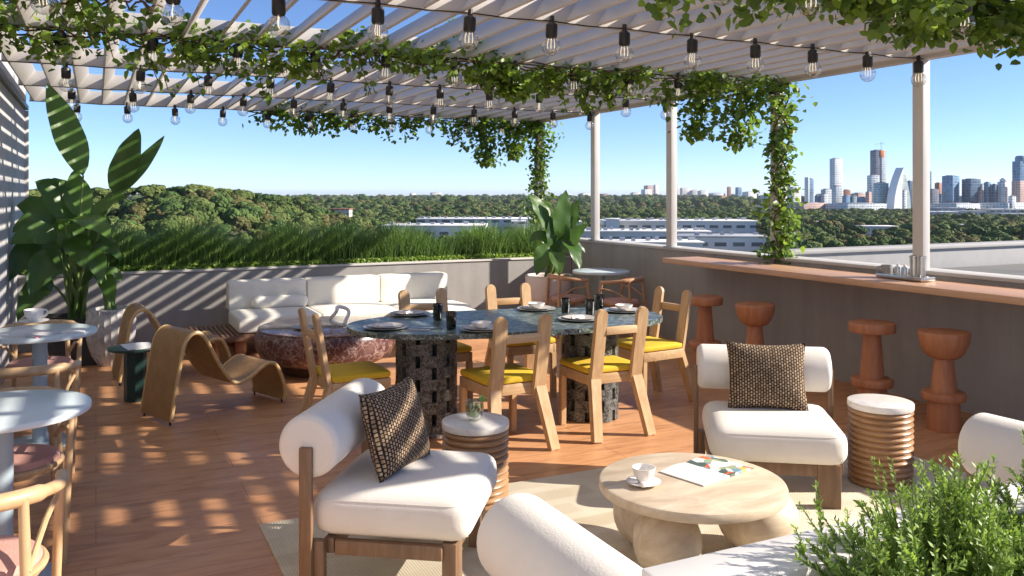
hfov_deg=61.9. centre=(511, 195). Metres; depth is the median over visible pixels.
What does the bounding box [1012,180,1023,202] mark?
tower
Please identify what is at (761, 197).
city block
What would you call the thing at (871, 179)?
tower
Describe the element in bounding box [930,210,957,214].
warehouse
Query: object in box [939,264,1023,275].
neighbour roof
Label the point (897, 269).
shaker
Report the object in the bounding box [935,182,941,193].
tower
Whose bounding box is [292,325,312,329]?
dish
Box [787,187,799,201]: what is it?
tower
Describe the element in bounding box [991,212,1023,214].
warehouse
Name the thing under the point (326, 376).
dining chair
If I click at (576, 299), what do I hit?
cafe chair
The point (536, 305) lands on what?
bowl
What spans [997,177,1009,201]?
tower
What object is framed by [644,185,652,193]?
tower
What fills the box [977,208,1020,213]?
warehouse
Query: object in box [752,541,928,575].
grass tuft
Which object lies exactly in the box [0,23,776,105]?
string lights
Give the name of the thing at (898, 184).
sail building
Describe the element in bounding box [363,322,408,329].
plate
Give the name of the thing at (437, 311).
tumbler
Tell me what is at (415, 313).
plate
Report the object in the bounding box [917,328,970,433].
bar stool
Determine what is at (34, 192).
tree
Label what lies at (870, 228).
warehouse
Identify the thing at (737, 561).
planter box
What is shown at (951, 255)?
parapet
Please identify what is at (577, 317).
napkin
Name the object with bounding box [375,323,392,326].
napkin
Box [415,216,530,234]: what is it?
warehouse
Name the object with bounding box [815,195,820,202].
city block
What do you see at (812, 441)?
armchair
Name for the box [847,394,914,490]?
side table
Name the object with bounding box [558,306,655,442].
dining chair
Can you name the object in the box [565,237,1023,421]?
bar parapet
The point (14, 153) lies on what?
building wall
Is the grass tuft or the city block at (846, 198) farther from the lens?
the city block at (846, 198)
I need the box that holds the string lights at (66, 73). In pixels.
[1,60,670,116]
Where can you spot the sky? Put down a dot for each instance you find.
(977, 108)
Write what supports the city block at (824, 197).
on the terrain at (757, 230)
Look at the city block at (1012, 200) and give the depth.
1716.83 m
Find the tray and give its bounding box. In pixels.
[876,273,934,281]
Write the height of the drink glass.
0.124 m
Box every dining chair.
[298,308,390,414]
[395,288,472,407]
[459,313,559,450]
[483,283,556,400]
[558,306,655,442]
[618,286,692,400]
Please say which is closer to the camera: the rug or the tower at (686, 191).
the rug
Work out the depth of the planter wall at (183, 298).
9.81 m
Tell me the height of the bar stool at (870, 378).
0.690 m
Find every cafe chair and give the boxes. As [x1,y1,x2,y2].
[0,319,81,427]
[0,360,81,473]
[0,386,73,564]
[0,469,68,575]
[545,273,590,338]
[598,276,647,337]
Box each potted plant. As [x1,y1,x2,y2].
[8,84,163,365]
[81,266,135,366]
[525,190,587,306]
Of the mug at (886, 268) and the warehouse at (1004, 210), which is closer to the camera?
the mug at (886, 268)
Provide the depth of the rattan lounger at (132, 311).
7.64 m
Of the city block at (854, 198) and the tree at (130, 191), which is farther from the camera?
the city block at (854, 198)
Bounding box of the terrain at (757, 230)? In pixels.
[127,196,841,244]
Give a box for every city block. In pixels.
[760,196,786,207]
[787,202,824,208]
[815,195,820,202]
[822,193,827,202]
[825,203,885,209]
[843,195,849,202]
[852,195,856,202]
[857,197,864,202]
[930,203,979,208]
[978,202,1023,209]
[1008,196,1015,208]
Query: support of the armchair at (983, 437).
on the rug
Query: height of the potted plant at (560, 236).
1.713 m
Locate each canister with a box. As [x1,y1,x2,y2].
[909,255,916,276]
[917,256,926,277]
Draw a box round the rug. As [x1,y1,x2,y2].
[259,434,996,575]
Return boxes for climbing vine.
[0,0,178,66]
[0,1,817,263]
[232,96,564,230]
[638,0,1023,70]
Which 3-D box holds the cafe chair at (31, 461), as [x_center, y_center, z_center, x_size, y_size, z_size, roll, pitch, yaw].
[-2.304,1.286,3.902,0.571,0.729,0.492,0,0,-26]
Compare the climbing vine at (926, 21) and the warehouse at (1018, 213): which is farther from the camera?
the warehouse at (1018, 213)
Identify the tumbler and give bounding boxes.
[433,303,442,320]
[446,311,456,329]
[561,297,569,313]
[585,299,594,315]
[594,294,603,309]
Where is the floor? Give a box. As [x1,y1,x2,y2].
[1,333,974,575]
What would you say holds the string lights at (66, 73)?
hanging from the pergola
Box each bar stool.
[688,295,722,364]
[735,301,774,344]
[848,319,895,394]
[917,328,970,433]
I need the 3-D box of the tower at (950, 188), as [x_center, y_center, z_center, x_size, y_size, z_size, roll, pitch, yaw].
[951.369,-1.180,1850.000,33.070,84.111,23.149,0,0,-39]
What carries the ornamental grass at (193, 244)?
in the planter wall at (183, 298)
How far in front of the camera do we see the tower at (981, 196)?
1840.98 m
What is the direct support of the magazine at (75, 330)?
on the cafe table at (40, 435)
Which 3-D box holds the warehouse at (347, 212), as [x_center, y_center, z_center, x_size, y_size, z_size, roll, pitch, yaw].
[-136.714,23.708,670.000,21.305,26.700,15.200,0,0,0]
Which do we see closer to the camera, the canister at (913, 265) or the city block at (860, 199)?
the canister at (913, 265)
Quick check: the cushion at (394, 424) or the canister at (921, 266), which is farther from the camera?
the canister at (921, 266)
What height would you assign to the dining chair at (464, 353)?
0.896 m
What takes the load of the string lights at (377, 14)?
hanging from the pergola
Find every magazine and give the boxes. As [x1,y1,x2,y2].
[0,328,62,337]
[61,328,88,333]
[120,342,150,349]
[660,455,753,485]
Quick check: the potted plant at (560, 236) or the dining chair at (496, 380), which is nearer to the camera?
the dining chair at (496, 380)
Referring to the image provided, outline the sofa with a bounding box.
[180,272,474,357]
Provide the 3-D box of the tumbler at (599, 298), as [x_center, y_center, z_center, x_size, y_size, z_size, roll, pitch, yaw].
[0.683,0.840,6.695,0.072,0.118,0.072,0,0,-23]
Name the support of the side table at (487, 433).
on the rug
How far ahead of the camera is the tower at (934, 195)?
1813.74 m
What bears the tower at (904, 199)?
on the terrain at (757, 230)
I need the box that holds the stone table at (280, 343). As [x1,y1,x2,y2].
[255,316,394,378]
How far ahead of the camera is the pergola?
6.85 m
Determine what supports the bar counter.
attached to the bar parapet at (989, 368)
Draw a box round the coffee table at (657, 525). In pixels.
[599,453,798,567]
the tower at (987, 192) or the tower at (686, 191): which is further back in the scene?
the tower at (686, 191)
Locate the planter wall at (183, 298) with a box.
[17,256,571,352]
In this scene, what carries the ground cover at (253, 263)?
in the planter wall at (183, 298)
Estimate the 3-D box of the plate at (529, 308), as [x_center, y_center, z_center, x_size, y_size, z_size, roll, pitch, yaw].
[0.191,0.887,6.695,0.304,0.024,0.304,0,0,-26]
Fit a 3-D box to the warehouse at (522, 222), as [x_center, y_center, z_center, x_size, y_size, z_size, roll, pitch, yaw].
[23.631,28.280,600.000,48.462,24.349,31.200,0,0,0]
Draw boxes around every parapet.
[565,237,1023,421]
[791,240,1023,267]
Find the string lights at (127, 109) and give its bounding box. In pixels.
[33,100,535,133]
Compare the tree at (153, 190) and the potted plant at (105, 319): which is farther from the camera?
the tree at (153, 190)
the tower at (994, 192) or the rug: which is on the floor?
the rug
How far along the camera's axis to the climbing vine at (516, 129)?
12.27 m
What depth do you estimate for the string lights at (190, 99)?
9.57 m
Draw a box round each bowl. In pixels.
[471,321,490,328]
[528,302,544,308]
[615,304,632,310]
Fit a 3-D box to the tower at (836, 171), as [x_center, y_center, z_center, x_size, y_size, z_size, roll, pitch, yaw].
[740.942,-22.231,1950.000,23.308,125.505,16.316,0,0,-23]
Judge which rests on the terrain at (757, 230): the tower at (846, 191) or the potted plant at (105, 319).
the tower at (846, 191)
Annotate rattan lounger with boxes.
[111,303,231,385]
[140,325,286,425]
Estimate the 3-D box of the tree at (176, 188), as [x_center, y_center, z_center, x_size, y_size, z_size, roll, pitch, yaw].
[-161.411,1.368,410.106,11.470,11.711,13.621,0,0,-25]
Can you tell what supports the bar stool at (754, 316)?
on the floor
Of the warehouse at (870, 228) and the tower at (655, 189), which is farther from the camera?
the tower at (655, 189)
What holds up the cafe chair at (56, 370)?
on the floor
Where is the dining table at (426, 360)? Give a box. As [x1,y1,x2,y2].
[347,307,662,438]
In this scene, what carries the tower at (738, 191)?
on the terrain at (757, 230)
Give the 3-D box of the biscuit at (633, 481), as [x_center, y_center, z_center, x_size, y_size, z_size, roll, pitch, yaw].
[0.535,1.263,3.766,0.035,0.020,0.030,0,0,-26]
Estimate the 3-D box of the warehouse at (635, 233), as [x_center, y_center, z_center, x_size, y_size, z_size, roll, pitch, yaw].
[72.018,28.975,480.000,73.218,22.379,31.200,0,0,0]
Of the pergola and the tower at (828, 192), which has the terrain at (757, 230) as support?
the tower at (828, 192)
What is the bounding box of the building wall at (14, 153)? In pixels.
[0,69,28,383]
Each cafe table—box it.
[0,323,97,446]
[0,390,91,575]
[572,268,629,307]
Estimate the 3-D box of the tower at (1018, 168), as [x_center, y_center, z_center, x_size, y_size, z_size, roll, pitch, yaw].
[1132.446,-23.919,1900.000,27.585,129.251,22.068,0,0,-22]
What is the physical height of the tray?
0.028 m
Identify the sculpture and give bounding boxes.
[329,305,350,326]
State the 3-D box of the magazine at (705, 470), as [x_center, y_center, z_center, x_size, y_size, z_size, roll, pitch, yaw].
[0.910,1.276,3.977,0.380,0.014,0.250,0,0,-40]
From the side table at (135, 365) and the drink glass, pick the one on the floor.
the side table at (135, 365)
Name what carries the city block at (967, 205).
on the terrain at (757, 230)
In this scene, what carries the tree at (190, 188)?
on the terrain at (757, 230)
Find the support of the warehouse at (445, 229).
on the terrain at (757, 230)
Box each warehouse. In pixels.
[327,208,352,216]
[381,221,487,237]
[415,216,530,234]
[511,218,581,233]
[581,227,711,238]
[600,217,756,233]
[600,236,703,247]
[605,218,619,228]
[677,231,767,251]
[855,225,897,235]
[930,207,965,210]
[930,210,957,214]
[955,210,985,214]
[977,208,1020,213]
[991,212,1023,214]
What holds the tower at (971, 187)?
on the terrain at (757, 230)
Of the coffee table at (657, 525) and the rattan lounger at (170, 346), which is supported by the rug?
the coffee table at (657, 525)
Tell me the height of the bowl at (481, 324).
0.042 m
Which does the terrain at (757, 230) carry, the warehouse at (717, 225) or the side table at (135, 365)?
the warehouse at (717, 225)
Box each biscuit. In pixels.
[629,478,637,483]
[640,482,648,487]
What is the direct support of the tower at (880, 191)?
on the terrain at (757, 230)
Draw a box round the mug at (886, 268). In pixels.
[876,264,892,274]
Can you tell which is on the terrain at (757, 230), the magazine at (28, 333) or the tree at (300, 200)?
the tree at (300, 200)
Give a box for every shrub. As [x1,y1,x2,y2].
[790,450,1023,575]
[917,497,1023,575]
[958,429,1023,537]
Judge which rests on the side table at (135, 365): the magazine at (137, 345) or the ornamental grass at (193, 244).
the magazine at (137, 345)
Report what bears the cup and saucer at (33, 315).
on the cafe table at (40, 435)
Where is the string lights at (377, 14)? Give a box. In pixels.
[30,0,926,86]
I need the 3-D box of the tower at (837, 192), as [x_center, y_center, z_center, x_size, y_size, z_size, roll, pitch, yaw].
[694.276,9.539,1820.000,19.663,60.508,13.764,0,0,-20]
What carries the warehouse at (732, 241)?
on the terrain at (757, 230)
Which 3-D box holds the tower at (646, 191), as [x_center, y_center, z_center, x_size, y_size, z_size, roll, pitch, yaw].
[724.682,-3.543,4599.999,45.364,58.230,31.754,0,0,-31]
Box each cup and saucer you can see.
[18,308,48,323]
[626,463,660,486]
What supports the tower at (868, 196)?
on the terrain at (757, 230)
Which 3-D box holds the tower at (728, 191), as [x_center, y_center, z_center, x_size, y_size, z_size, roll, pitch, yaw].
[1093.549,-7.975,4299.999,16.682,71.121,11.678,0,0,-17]
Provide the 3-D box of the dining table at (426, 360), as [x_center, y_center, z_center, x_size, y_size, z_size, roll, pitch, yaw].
[-0.011,1.275,6.181,2.340,0.750,1.120,0,0,-18]
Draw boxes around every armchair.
[279,378,496,575]
[477,493,642,575]
[693,344,847,509]
[958,413,1023,491]
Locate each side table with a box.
[107,342,151,402]
[442,412,508,513]
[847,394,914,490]
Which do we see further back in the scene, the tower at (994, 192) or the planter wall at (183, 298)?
the tower at (994, 192)
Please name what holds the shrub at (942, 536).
on the planter box
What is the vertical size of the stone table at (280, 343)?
0.420 m
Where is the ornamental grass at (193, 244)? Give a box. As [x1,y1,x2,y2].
[23,214,544,274]
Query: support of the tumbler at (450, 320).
on the dining table at (426, 360)
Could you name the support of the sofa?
on the floor
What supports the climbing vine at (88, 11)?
attached to the pergola
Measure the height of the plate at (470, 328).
0.024 m
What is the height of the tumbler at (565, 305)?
0.118 m
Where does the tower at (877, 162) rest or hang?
on the terrain at (757, 230)
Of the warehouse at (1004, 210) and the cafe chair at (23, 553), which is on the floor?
the cafe chair at (23, 553)
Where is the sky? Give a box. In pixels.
[6,0,1023,195]
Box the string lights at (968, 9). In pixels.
[712,0,1023,39]
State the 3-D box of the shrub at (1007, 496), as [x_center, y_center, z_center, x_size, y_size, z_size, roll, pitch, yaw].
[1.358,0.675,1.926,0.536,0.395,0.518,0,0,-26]
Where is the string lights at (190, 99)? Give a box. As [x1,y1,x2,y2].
[20,85,592,126]
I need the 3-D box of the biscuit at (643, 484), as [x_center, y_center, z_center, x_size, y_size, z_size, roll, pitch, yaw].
[0.576,1.263,3.722,0.035,0.020,0.030,0,0,-26]
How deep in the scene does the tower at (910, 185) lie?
1946.70 m
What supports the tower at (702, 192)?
on the terrain at (757, 230)
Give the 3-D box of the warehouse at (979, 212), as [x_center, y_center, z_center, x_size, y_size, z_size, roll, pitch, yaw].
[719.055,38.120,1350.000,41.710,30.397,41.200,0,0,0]
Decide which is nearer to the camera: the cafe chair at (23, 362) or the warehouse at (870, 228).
the cafe chair at (23, 362)
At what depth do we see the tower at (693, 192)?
4685.41 m
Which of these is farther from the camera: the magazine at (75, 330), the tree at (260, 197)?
the tree at (260, 197)
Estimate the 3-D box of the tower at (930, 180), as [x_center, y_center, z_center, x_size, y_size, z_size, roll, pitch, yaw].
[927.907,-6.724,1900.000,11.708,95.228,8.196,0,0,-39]
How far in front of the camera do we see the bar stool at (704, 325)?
8.02 m
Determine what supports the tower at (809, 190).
on the terrain at (757, 230)
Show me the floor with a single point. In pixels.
(206, 483)
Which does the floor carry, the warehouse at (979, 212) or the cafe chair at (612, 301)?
the cafe chair at (612, 301)
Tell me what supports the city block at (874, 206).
on the terrain at (757, 230)
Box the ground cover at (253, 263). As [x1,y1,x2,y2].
[21,251,533,274]
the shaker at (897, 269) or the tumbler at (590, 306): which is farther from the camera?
the shaker at (897, 269)
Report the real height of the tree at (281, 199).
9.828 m
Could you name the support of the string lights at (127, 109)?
hanging from the pergola
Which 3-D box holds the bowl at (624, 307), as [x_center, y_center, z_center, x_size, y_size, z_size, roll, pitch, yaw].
[0.865,0.866,6.584,0.136,0.042,0.135,0,0,-26]
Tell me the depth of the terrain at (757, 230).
373.90 m
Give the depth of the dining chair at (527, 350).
7.22 m
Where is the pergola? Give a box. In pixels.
[0,0,1023,269]
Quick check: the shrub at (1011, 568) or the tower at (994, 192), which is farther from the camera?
the tower at (994, 192)
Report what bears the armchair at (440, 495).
on the rug
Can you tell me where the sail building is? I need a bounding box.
[886,168,910,208]
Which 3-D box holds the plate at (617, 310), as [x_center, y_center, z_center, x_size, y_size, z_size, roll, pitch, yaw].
[0.865,0.887,6.584,0.304,0.024,0.304,0,0,-26]
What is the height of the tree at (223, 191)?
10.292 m
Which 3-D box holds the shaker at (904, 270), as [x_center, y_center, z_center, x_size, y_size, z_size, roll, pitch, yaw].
[3.078,0.592,6.684,0.050,0.102,0.050,0,0,-26]
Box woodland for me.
[77,188,1023,253]
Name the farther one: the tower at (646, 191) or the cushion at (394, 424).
the tower at (646, 191)
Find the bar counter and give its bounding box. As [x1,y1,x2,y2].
[663,256,1023,305]
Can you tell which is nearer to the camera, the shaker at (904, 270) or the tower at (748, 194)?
the shaker at (904, 270)
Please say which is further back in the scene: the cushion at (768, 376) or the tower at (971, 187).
the tower at (971, 187)
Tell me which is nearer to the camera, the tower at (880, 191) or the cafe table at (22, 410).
the cafe table at (22, 410)
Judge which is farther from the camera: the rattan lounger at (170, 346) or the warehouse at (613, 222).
the warehouse at (613, 222)
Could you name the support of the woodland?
on the terrain at (757, 230)
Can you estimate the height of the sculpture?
0.203 m
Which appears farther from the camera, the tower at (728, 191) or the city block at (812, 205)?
the tower at (728, 191)
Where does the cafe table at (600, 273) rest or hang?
on the floor
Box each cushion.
[358,375,429,482]
[726,341,808,410]
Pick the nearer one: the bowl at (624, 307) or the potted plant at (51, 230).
the bowl at (624, 307)
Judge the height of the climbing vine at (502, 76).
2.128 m
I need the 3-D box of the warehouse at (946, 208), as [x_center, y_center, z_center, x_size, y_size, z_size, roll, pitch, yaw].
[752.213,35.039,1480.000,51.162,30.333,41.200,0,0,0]
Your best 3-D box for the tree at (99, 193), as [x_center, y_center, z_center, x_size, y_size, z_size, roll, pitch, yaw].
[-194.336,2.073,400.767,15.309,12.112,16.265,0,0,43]
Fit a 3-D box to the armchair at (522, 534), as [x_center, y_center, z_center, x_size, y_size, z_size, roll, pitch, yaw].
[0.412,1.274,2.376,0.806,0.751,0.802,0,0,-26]
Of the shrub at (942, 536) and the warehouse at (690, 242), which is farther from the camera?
the warehouse at (690, 242)
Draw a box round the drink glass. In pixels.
[465,395,485,419]
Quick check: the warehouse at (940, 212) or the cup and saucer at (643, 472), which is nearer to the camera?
the cup and saucer at (643, 472)
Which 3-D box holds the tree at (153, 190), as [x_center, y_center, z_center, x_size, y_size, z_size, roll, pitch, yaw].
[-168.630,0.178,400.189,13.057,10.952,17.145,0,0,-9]
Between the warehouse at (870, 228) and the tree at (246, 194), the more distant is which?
the warehouse at (870, 228)
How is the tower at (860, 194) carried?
on the terrain at (757, 230)
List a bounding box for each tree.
[29,188,41,196]
[91,187,111,202]
[121,187,135,198]
[135,184,166,198]
[165,186,183,192]
[181,184,216,193]
[215,188,232,195]
[231,189,254,198]
[250,193,270,202]
[276,195,292,203]
[292,196,310,209]
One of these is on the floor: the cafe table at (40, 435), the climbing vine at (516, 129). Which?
the cafe table at (40, 435)
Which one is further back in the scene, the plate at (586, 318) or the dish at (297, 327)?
the dish at (297, 327)
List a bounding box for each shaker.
[894,264,900,275]
[901,264,907,275]
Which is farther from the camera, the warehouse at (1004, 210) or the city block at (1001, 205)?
the city block at (1001, 205)
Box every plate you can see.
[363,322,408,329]
[389,310,429,316]
[459,324,492,331]
[517,305,554,310]
[558,314,593,321]
[604,307,637,312]
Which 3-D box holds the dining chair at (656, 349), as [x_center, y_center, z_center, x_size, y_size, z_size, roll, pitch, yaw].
[1.129,1.211,6.892,0.554,0.896,0.501,0,0,-32]
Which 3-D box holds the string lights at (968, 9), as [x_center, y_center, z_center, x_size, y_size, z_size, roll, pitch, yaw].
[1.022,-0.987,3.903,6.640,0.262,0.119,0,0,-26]
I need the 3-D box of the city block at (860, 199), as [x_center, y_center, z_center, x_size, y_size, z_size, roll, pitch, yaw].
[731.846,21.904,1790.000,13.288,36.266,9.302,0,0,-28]
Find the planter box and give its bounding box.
[641,482,1023,575]
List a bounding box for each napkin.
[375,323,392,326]
[571,315,584,318]
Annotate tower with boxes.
[641,189,651,194]
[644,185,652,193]
[653,185,658,194]
[680,188,690,195]
[691,190,698,194]
[697,190,707,195]
[727,187,730,196]
[735,187,741,196]
[742,192,756,197]
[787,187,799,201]
[804,177,813,201]
[821,189,831,202]
[830,158,842,188]
[832,185,842,202]
[843,189,849,195]
[852,193,864,197]
[865,191,871,202]
[867,175,879,202]
[870,143,885,181]
[873,182,888,203]
[902,190,906,208]
[907,180,911,208]
[930,171,931,188]
[930,189,938,202]
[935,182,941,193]
[942,175,959,202]
[962,178,980,203]
[979,190,983,202]
[984,182,990,202]
[991,184,997,201]
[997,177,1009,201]
[1012,155,1023,180]
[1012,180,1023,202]
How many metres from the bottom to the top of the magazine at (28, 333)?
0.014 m
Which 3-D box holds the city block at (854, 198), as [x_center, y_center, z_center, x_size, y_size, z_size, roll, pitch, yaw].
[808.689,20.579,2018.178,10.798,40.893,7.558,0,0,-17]
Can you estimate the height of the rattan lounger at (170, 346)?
0.662 m

